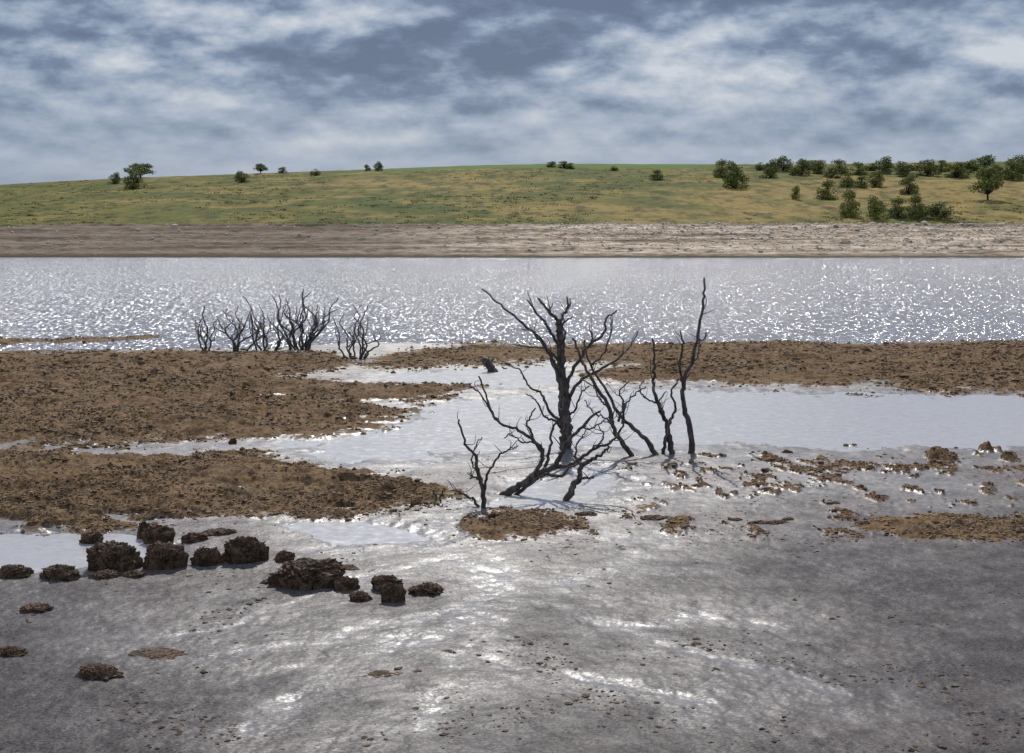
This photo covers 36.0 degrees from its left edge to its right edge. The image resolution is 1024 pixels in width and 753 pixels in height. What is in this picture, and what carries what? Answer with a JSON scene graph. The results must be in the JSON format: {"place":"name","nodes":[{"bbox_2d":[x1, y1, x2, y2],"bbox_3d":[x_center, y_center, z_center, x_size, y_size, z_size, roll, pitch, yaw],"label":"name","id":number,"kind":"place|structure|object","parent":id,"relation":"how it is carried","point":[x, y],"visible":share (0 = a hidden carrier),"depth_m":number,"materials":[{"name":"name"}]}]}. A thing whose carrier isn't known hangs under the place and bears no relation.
{"place":"outdoors","nodes":[
{"label":"outdoors","id":0,"kind":"place"},
{"bbox_2d":[0,335,1023,752],"bbox_3d":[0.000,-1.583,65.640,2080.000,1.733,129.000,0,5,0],"label":"mudflat","id":1,"kind":"structure","parent":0,"point":[302,683],"depth_m":17.26,"materials":[{"name":"soil"}]},
{"bbox_2d":[0,646,27,656],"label":"peat tussock","id":2,"kind":"object","parent":1,"relation":"on","point":[12,651],"visible":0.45,"depth_m":14.68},
{"bbox_2d":[0,564,31,578],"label":"peat tussock","id":3,"kind":"object","parent":1,"relation":"on","point":[10,571],"visible":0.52,"depth_m":17.96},
{"bbox_2d":[19,602,53,612],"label":"peat tussock","id":4,"kind":"object","parent":1,"relation":"on","point":[36,607],"visible":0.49,"depth_m":16.39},
{"bbox_2d":[39,564,80,580],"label":"peat tussock","id":5,"kind":"object","parent":1,"relation":"on","point":[63,572],"visible":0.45,"depth_m":17.88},
{"bbox_2d":[79,531,103,543],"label":"peat tussock","id":6,"kind":"object","parent":1,"relation":"on","point":[92,537],"visible":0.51,"depth_m":20.06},
{"bbox_2d":[75,663,124,680],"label":"peat tussock","id":7,"kind":"object","parent":1,"relation":"on","point":[98,671],"visible":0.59,"depth_m":13.90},
{"bbox_2d":[88,569,122,579],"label":"peat tussock","id":8,"kind":"object","parent":1,"relation":"on","point":[103,574],"visible":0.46,"depth_m":17.93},
{"bbox_2d":[86,540,142,571],"bbox_3d":[-4.655,2.137,18.423,0.657,0.416,0.585,0,5,0],"label":"peat tussock","id":9,"kind":"object","parent":1,"relation":"on","point":[114,555],"visible":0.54,"depth_m":18.28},
{"bbox_2d":[123,570,146,577],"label":"peat tussock","id":10,"kind":"object","parent":1,"relation":"on","point":[134,574],"visible":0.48,"depth_m":17.98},
{"bbox_2d":[137,521,150,538],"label":"peat tussock","id":11,"kind":"object","parent":1,"relation":"on","point":[143,525],"visible":0.47,"depth_m":20.36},
{"bbox_2d":[128,646,186,658],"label":"peat tussock","id":12,"kind":"object","parent":1,"relation":"on","point":[160,652],"visible":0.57,"depth_m":14.70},
{"bbox_2d":[141,525,175,543],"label":"peat tussock","id":13,"kind":"object","parent":1,"relation":"on","point":[155,533],"visible":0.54,"depth_m":20.05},
{"bbox_2d":[141,540,188,569],"bbox_3d":[-4.074,2.136,18.521,0.559,0.399,0.444,0,5,0],"label":"peat tussock","id":14,"kind":"object","parent":1,"relation":"on","point":[161,555],"visible":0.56,"depth_m":18.38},
{"bbox_2d":[181,532,208,543],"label":"peat tussock","id":15,"kind":"object","parent":1,"relation":"on","point":[192,537],"visible":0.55,"depth_m":20.07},
{"bbox_2d":[194,306,216,350],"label":"dead shrub","id":16,"kind":"object","parent":1,"relation":"on","point":[202,338],"visible":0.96,"depth_m":49.97,"materials":[{"name":"brown wood"}]},
{"bbox_2d":[190,546,224,566],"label":"peat tussock","id":17,"kind":"object","parent":1,"relation":"on","point":[205,557],"visible":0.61,"depth_m":18.57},
{"bbox_2d":[202,527,237,535],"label":"peat tussock","id":18,"kind":"object","parent":1,"relation":"on","point":[220,531],"visible":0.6,"depth_m":20.51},
{"bbox_2d":[228,438,236,443],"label":"peat tussock","id":19,"kind":"object","parent":1,"relation":"on","point":[232,441],"visible":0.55,"depth_m":29.10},
{"bbox_2d":[213,306,271,351],"bbox_3d":[-8.722,-1.474,50.834,2.060,1.630,1.203,0,5,0],"label":"dead shrub","id":20,"kind":"object","parent":1,"relation":"on","point":[235,346],"visible":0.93,"depth_m":50.73,"materials":[{"name":"brown wood"}]},
{"bbox_2d":[222,536,269,564],"bbox_3d":[-3.195,2.103,18.860,0.581,0.403,0.474,0,5,0],"label":"peat tussock","id":21,"kind":"object","parent":1,"relation":"on","point":[241,550],"visible":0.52,"depth_m":18.72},
{"bbox_2d":[260,578,267,583],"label":"peat tussock","id":22,"kind":"object","parent":1,"relation":"on","point":[264,581],"visible":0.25,"depth_m":17.65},
{"bbox_2d":[243,296,288,350],"bbox_3d":[-7.904,-1.663,51.191,1.493,1.942,0.816,1,5,9],"label":"dead shrub","id":23,"kind":"object","parent":1,"relation":"on","point":[278,343],"visible":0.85,"depth_m":51.08,"materials":[{"name":"brown wood"}]},
{"bbox_2d":[274,550,294,561],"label":"peat tussock","id":24,"kind":"object","parent":1,"relation":"on","point":[283,556],"visible":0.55,"depth_m":18.79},
{"bbox_2d":[267,289,337,350],"bbox_3d":[-6.833,-1.783,51.360,2.433,2.152,1.192,0,5,0],"label":"dead shrub","id":25,"kind":"object","parent":1,"relation":"on","point":[307,343],"visible":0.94,"depth_m":51.33,"materials":[{"name":"brown wood"}]},
{"bbox_2d":[267,557,345,590],"bbox_3d":[-2.285,2.226,17.646,0.786,0.384,0.779,4,7,38],"label":"peat tussock","id":26,"kind":"object","parent":1,"relation":"on","point":[304,574],"visible":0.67,"depth_m":17.44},
{"bbox_2d":[334,575,359,590],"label":"peat tussock","id":27,"kind":"object","parent":1,"relation":"on","point":[345,583],"visible":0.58,"depth_m":17.33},
{"bbox_2d":[342,564,358,570],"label":"peat tussock","id":28,"kind":"object","parent":1,"relation":"on","point":[349,567],"visible":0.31,"depth_m":18.42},
{"bbox_2d":[332,305,380,358],"bbox_3d":[-4.704,-1.299,48.016,1.397,1.812,1.184,0,5,0],"label":"dead shrub","id":29,"kind":"object","parent":1,"relation":"on","point":[362,353],"visible":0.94,"depth_m":47.92,"materials":[{"name":"brown wood"}]},
{"bbox_2d":[348,590,372,601],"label":"peat tussock","id":30,"kind":"object","parent":1,"relation":"on","point":[359,596],"visible":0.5,"depth_m":16.88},
{"bbox_2d":[359,670,402,678],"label":"peat tussock","id":31,"kind":"object","parent":1,"relation":"on","point":[379,673],"visible":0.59,"depth_m":14.05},
{"bbox_2d":[371,574,403,590],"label":"peat tussock","id":32,"kind":"object","parent":1,"relation":"on","point":[378,582],"visible":0.53,"depth_m":17.33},
{"bbox_2d":[380,582,406,602],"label":"peat tussock","id":33,"kind":"object","parent":1,"relation":"on","point":[392,592],"visible":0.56,"depth_m":16.80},
{"bbox_2d":[408,582,443,595],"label":"peat tussock","id":34,"kind":"object","parent":1,"relation":"on","point":[430,588],"visible":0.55,"depth_m":17.17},
{"bbox_2d":[432,489,444,502],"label":"dead twig","id":35,"kind":"object","parent":1,"relation":"on","point":[435,495],"visible":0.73,"depth_m":22.95,"materials":[{"name":"brown wood"}]},
{"bbox_2d":[442,649,456,653],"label":"peat tussock","id":36,"kind":"object","parent":1,"relation":"on","point":[449,651],"visible":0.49,"depth_m":14.81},
{"bbox_2d":[445,413,520,507],"bbox_3d":[-0.387,1.259,22.468,1.104,1.490,0.444,2,6,16],"label":"dead tree","id":37,"kind":"object","parent":1,"relation":"on","point":[479,478],"visible":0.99,"depth_m":22.54,"materials":[{"name":"brown wood"}]},
{"bbox_2d":[481,355,497,371],"bbox_3d":[-0.627,-0.285,44.110,0.497,0.606,0.293,0,5,0],"label":"tree stump","id":38,"kind":"object","parent":1,"relation":"on","point":[488,364],"visible":0.93,"depth_m":44.02,"materials":[{"name":"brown wood"}]},
{"bbox_2d":[0,334,1023,543],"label":"weed clods","id":39,"kind":"object","parent":1,"relation":"on","point":[417,500],"visible":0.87,"depth_m":31.23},
{"bbox_2d":[0,450,1023,751],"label":"silt debris","id":40,"kind":"object","parent":1,"relation":"on","point":[922,684],"visible":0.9,"depth_m":14.14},
{"bbox_2d":[538,517,555,523],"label":"peat tussock","id":41,"kind":"object","parent":1,"relation":"on","point":[546,521],"visible":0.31,"depth_m":21.26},
{"bbox_2d":[463,376,633,495],"bbox_3d":[0.557,0.959,23.692,2.554,1.891,0.740,2,6,19],"label":"dead tree","id":42,"kind":"object","parent":1,"relation":"on","point":[534,476],"visible":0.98,"depth_m":23.64,"materials":[{"name":"brown wood"}]},
{"bbox_2d":[482,289,639,448],"bbox_3d":[0.939,-0.068,28.581,2.940,3.017,1.256,0,5,-3],"label":"dead tree","id":43,"kind":"object","parent":1,"relation":"on","point":[562,379],"visible":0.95,"depth_m":28.52,"materials":[{"name":"brown wood"}]},
{"bbox_2d":[574,511,598,515],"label":"peat tussock","id":44,"kind":"object","parent":1,"relation":"on","point":[587,513],"visible":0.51,"depth_m":21.90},
{"bbox_2d":[562,423,611,501],"bbox_3d":[1.072,1.321,23.175,0.680,1.249,0.519,-3,6,-27],"label":"dead tree","id":45,"kind":"object","parent":1,"relation":"on","point":[569,495],"visible":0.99,"depth_m":23.19,"materials":[{"name":"brown wood"}]},
{"bbox_2d":[572,315,658,455],"bbox_3d":[1.840,0.228,27.657,1.619,2.624,0.942,0,5,0],"label":"dead tree","id":46,"kind":"object","parent":1,"relation":"on","point":[626,448],"visible":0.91,"depth_m":27.63,"materials":[{"name":"brown wood"}]},
{"bbox_2d":[640,514,667,519],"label":"peat tussock","id":47,"kind":"object","parent":1,"relation":"on","point":[652,517],"visible":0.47,"depth_m":21.55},
{"bbox_2d":[639,338,679,453],"bbox_3d":[2.684,0.398,27.975,0.649,2.180,0.751,-3,6,-33],"label":"dead tree","id":48,"kind":"object","parent":1,"relation":"on","point":[667,438],"visible":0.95,"depth_m":27.88,"materials":[{"name":"brown wood"}]},
{"bbox_2d":[673,278,714,452],"bbox_3d":[3.163,-0.133,27.893,0.814,3.240,0.490,-2,6,-18],"label":"dead tree","id":49,"kind":"object","parent":1,"relation":"on","point":[683,378],"visible":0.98,"depth_m":27.87,"materials":[{"name":"brown wood"}]},
{"bbox_2d":[728,518,741,520],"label":"peat tussock","id":50,"kind":"object","parent":1,"relation":"on","point":[735,519],"visible":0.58,"depth_m":21.48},
{"bbox_2d":[751,520,768,523],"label":"peat tussock","id":51,"kind":"object","parent":1,"relation":"on","point":[760,522],"visible":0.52,"depth_m":21.26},
{"bbox_2d":[767,520,788,524],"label":"peat tussock","id":52,"kind":"object","parent":1,"relation":"on","point":[774,522],"visible":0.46,"depth_m":21.27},
{"bbox_2d":[781,517,793,520],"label":"peat tussock","id":53,"kind":"object","parent":1,"relation":"on","point":[788,518],"visible":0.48,"depth_m":21.55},
{"bbox_2d":[827,501,841,504],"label":"peat tussock","id":54,"kind":"object","parent":1,"relation":"on","point":[832,502],"visible":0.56,"depth_m":22.77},
{"bbox_2d":[855,521,869,524],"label":"peat tussock","id":55,"kind":"object","parent":1,"relation":"on","point":[864,522],"visible":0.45,"depth_m":21.12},
{"bbox_2d":[944,522,963,526],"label":"peat tussock","id":56,"kind":"object","parent":1,"relation":"on","point":[951,524],"visible":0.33,"depth_m":20.97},
{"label":"peat tussock","id":57,"kind":"object","parent":1,"relation":"on","visible":0},
{"bbox_2d":[487,513,498,517],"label":"peat tussock","id":58,"kind":"object","parent":57,"relation":"on","point":[494,515],"visible":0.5,"depth_m":21.42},
{"bbox_2d":[0,258,1023,350],"bbox_3d":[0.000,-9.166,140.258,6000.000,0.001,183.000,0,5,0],"label":"lake","id":59,"kind":"structure","parent":0,"point":[657,300],"depth_m":89.04,"materials":[{"name":"grey liquid"}]},
{"bbox_2d":[0,161,1023,257],"bbox_3d":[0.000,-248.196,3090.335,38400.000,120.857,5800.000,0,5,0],"label":"hillside","id":60,"kind":"structure","parent":0,"point":[685,198],"depth_m":260.91,"materials":[{"name":"green plant"}]},
{"bbox_2d":[107,172,120,182],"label":"hillside bush","id":61,"kind":"object","parent":60,"relation":"on","point":[115,178],"visible":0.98,"depth_m":394.60,"materials":[{"name":"green plant"}]},
{"bbox_2d":[123,169,146,188],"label":"hillside bush","id":62,"kind":"object","parent":60,"relation":"on","point":[134,184],"visible":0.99,"depth_m":365.32,"materials":[{"name":"green plant"}]},
{"bbox_2d":[122,163,155,175],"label":"hillside tree","id":63,"kind":"object","parent":60,"relation":"on","point":[142,168],"visible":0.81,"depth_m":427.31,"materials":[{"name":"green plant"}]},
{"bbox_2d":[233,170,250,182],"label":"hillside bush","id":64,"kind":"object","parent":60,"relation":"on","point":[240,176],"visible":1,"depth_m":383.47,"materials":[{"name":"green plant"}]},
{"bbox_2d":[253,163,268,172],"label":"hillside tree","id":65,"kind":"object","parent":60,"relation":"on","point":[258,168],"visible":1,"depth_m":426.64,"materials":[{"name":"green plant"}]},
{"bbox_2d":[277,167,286,172],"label":"hillside bush","id":66,"kind":"object","parent":60,"relation":"on","point":[281,169],"visible":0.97,"depth_m":422.97,"materials":[{"name":"green plant"}]},
{"bbox_2d":[310,169,321,175],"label":"hillside bush","id":67,"kind":"object","parent":60,"relation":"on","point":[315,173],"visible":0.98,"depth_m":399.20,"materials":[{"name":"green plant"}]},
{"bbox_2d":[373,161,383,170],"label":"hillside bush","id":68,"kind":"object","parent":60,"relation":"on","point":[379,166],"visible":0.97,"depth_m":410.58,"materials":[{"name":"green plant"}]},
{"bbox_2d":[0,161,1022,224],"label":"moorland scrub","id":69,"kind":"object","parent":60,"relation":"on","point":[468,217],"visible":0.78,"depth_m":288.65,"materials":[{"name":"green plant"}]},
{"bbox_2d":[1,221,1023,254],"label":"shore stones","id":70,"kind":"object","parent":60,"relation":"on","point":[923,223],"visible":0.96,"depth_m":234.31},
{"bbox_2d":[546,161,556,166],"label":"hillside bush","id":71,"kind":"object","parent":60,"relation":"on","point":[551,163],"visible":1,"depth_m":403.17,"materials":[{"name":"green plant"}]},
{"bbox_2d":[557,161,567,167],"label":"hillside bush","id":72,"kind":"object","parent":60,"relation":"on","point":[563,163],"visible":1,"depth_m":397.57,"materials":[{"name":"green plant"}]},
{"bbox_2d":[566,163,574,168],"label":"hillside bush","id":73,"kind":"object","parent":60,"relation":"on","point":[569,165],"visible":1,"depth_m":395.95,"materials":[{"name":"green plant"}]},
{"bbox_2d":[649,169,663,179],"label":"hillside bush","id":74,"kind":"object","parent":60,"relation":"on","point":[654,175],"visible":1,"depth_m":345.92,"materials":[{"name":"green plant"}]},
{"bbox_2d":[712,159,728,177],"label":"hillside bush","id":75,"kind":"object","parent":60,"relation":"on","point":[719,170],"visible":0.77,"depth_m":357.67,"materials":[{"name":"green plant"}]},
{"bbox_2d":[721,160,749,188],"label":"bush","id":76,"kind":"object","parent":60,"relation":"on","point":[734,173],"visible":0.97,"depth_m":322.39,"materials":[{"name":"green plant"}]},
{"bbox_2d":[754,162,765,169],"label":"hillside bush","id":77,"kind":"object","parent":60,"relation":"on","point":[758,166],"visible":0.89,"depth_m":390.58,"materials":[{"name":"green plant"}]},
{"bbox_2d":[759,158,777,177],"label":"hillside bush","id":78,"kind":"object","parent":60,"relation":"on","point":[770,171],"visible":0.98,"depth_m":356.28,"materials":[{"name":"green plant"}]},
{"bbox_2d":[775,155,793,171],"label":"hillside bush","id":79,"kind":"object","parent":60,"relation":"on","point":[783,167],"visible":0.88,"depth_m":383.38,"materials":[{"name":"green plant"}]},
{"bbox_2d":[790,185,800,198],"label":"hillside bush","id":80,"kind":"object","parent":60,"relation":"on","point":[795,190],"visible":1,"depth_m":292.05,"materials":[{"name":"green plant"}]},
{"bbox_2d":[789,158,812,174],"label":"hillside bush","id":81,"kind":"object","parent":60,"relation":"on","point":[798,169],"visible":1,"depth_m":365.63,"materials":[{"name":"green plant"}]},
{"bbox_2d":[805,160,817,169],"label":"hillside bush","id":82,"kind":"object","parent":60,"relation":"on","point":[811,161],"visible":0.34,"depth_m":387.06,"materials":[{"name":"green plant"}]},
{"bbox_2d":[809,159,828,173],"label":"hillside bush","id":83,"kind":"object","parent":60,"relation":"on","point":[818,168],"visible":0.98,"depth_m":369.37,"materials":[{"name":"green plant"}]},
{"bbox_2d":[813,179,840,200],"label":"hillside bush","id":84,"kind":"object","parent":60,"relation":"on","point":[825,193],"visible":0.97,"depth_m":293.94,"materials":[{"name":"green plant"}]},
{"bbox_2d":[822,166,840,178],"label":"hillside bush","id":85,"kind":"object","parent":60,"relation":"on","point":[831,169],"visible":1,"depth_m":352.24,"materials":[{"name":"green plant"}]},
{"bbox_2d":[831,159,848,173],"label":"hillside bush","id":86,"kind":"object","parent":60,"relation":"on","point":[844,168],"visible":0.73,"depth_m":368.28,"materials":[{"name":"green plant"}]},
{"bbox_2d":[838,172,853,187],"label":"hillside bush","id":87,"kind":"object","parent":60,"relation":"on","point":[847,182],"visible":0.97,"depth_m":326.78,"materials":[{"name":"green plant"}]},
{"bbox_2d":[838,188,861,217],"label":"bush","id":88,"kind":"object","parent":60,"relation":"on","point":[849,194],"visible":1,"depth_m":256.39,"materials":[{"name":"green plant"}]},
{"bbox_2d":[847,162,870,174],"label":"hillside bush","id":89,"kind":"object","parent":60,"relation":"on","point":[859,170],"visible":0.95,"depth_m":360.49,"materials":[{"name":"green plant"}]},
{"bbox_2d":[853,175,869,187],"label":"hillside bush","id":90,"kind":"object","parent":60,"relation":"on","point":[859,183],"visible":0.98,"depth_m":325.64,"materials":[{"name":"green plant"}]},
{"bbox_2d":[861,163,879,170],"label":"hillside bush","id":91,"kind":"object","parent":60,"relation":"on","point":[869,168],"visible":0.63,"depth_m":386.13,"materials":[{"name":"green plant"}]},
{"bbox_2d":[865,170,884,186],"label":"hillside bush","id":92,"kind":"object","parent":60,"relation":"on","point":[876,180],"visible":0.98,"depth_m":327.54,"materials":[{"name":"green plant"}]},
{"bbox_2d":[866,195,890,219],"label":"hillside bush","id":93,"kind":"object","parent":60,"relation":"on","point":[875,205],"visible":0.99,"depth_m":251.60,"materials":[{"name":"green plant"}]},
{"bbox_2d":[870,156,894,173],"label":"hillside bush","id":94,"kind":"object","parent":60,"relation":"on","point":[884,165],"visible":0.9,"depth_m":371.46,"materials":[{"name":"green plant"}]},
{"bbox_2d":[887,196,907,218],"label":"hillside bush","id":95,"kind":"object","parent":60,"relation":"on","point":[896,211],"visible":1,"depth_m":252.67,"materials":[{"name":"green plant"}]},
{"bbox_2d":[893,161,916,176],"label":"hillside bush","id":96,"kind":"object","parent":60,"relation":"on","point":[901,168],"visible":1,"depth_m":361.12,"materials":[{"name":"green plant"}]},
{"bbox_2d":[898,174,919,194],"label":"hillside bush","id":97,"kind":"object","parent":60,"relation":"on","point":[909,186],"visible":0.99,"depth_m":307.92,"materials":[{"name":"green plant"}]},
{"bbox_2d":[906,162,923,169],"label":"hillside bush","id":98,"kind":"object","parent":60,"relation":"on","point":[915,166],"visible":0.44,"depth_m":387.16,"materials":[{"name":"green plant"}]},
{"bbox_2d":[904,194,926,218],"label":"hillside bush","id":99,"kind":"object","parent":60,"relation":"on","point":[912,212],"visible":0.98,"depth_m":252.42,"materials":[{"name":"green plant"}]},
{"bbox_2d":[915,159,941,176],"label":"hillside bush","id":100,"kind":"object","parent":60,"relation":"on","point":[929,165],"visible":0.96,"depth_m":364.14,"materials":[{"name":"green plant"}]},
{"bbox_2d":[916,201,954,219],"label":"hillside bush","id":101,"kind":"object","parent":60,"relation":"on","point":[933,211],"visible":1,"depth_m":250.86,"materials":[{"name":"green plant"}]},
{"bbox_2d":[934,160,950,171],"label":"hillside bush","id":102,"kind":"object","parent":60,"relation":"on","point":[941,166],"visible":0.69,"depth_m":381.53,"materials":[{"name":"green plant"}]},
{"bbox_2d":[942,161,971,177],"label":"hillside bush","id":103,"kind":"object","parent":60,"relation":"on","point":[957,173],"visible":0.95,"depth_m":357.02,"materials":[{"name":"green plant"}]},
{"bbox_2d":[959,159,981,171],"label":"hillside bush","id":104,"kind":"object","parent":60,"relation":"on","point":[970,166],"visible":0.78,"depth_m":376.80,"materials":[{"name":"green plant"}]},
{"bbox_2d":[976,154,995,170],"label":"hillside bush","id":105,"kind":"object","parent":60,"relation":"on","point":[986,160],"visible":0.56,"depth_m":380.50,"materials":[{"name":"green plant"}]},
{"bbox_2d":[968,165,1004,199],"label":"hillside tree","id":106,"kind":"object","parent":60,"relation":"on","point":[988,184],"visible":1,"depth_m":288.78,"materials":[{"name":"green plant"}]},
{"bbox_2d":[986,163,1004,176],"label":"hillside bush","id":107,"kind":"object","parent":60,"relation":"on","point":[996,167],"visible":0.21,"depth_m":356.89,"materials":[{"name":"green plant"}]},
{"bbox_2d":[999,158,1023,179],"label":"hillside bush","id":108,"kind":"object","parent":60,"relation":"on","point":[1013,165],"visible":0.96,"depth_m":351.49,"materials":[{"name":"green plant"}]},
{"bbox_2d":[1010,154,1023,173],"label":"hillside bush","id":109,"kind":"object","parent":60,"relation":"on","point":[1018,159],"visible":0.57,"depth_m":370.37,"materials":[{"name":"green plant"}]},
{"bbox_2d":[0,366,1023,572],"bbox_3d":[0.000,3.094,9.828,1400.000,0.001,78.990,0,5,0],"label":"shallow water","id":110,"kind":"structure","parent":0,"point":[836,421],"depth_m":31.48,"materials":[{"name":"grey liquid"}]},
{"bbox_2d":[0,0,1023,184],"label":"sky","id":111,"kind":"structure","parent":0,"point":[90,89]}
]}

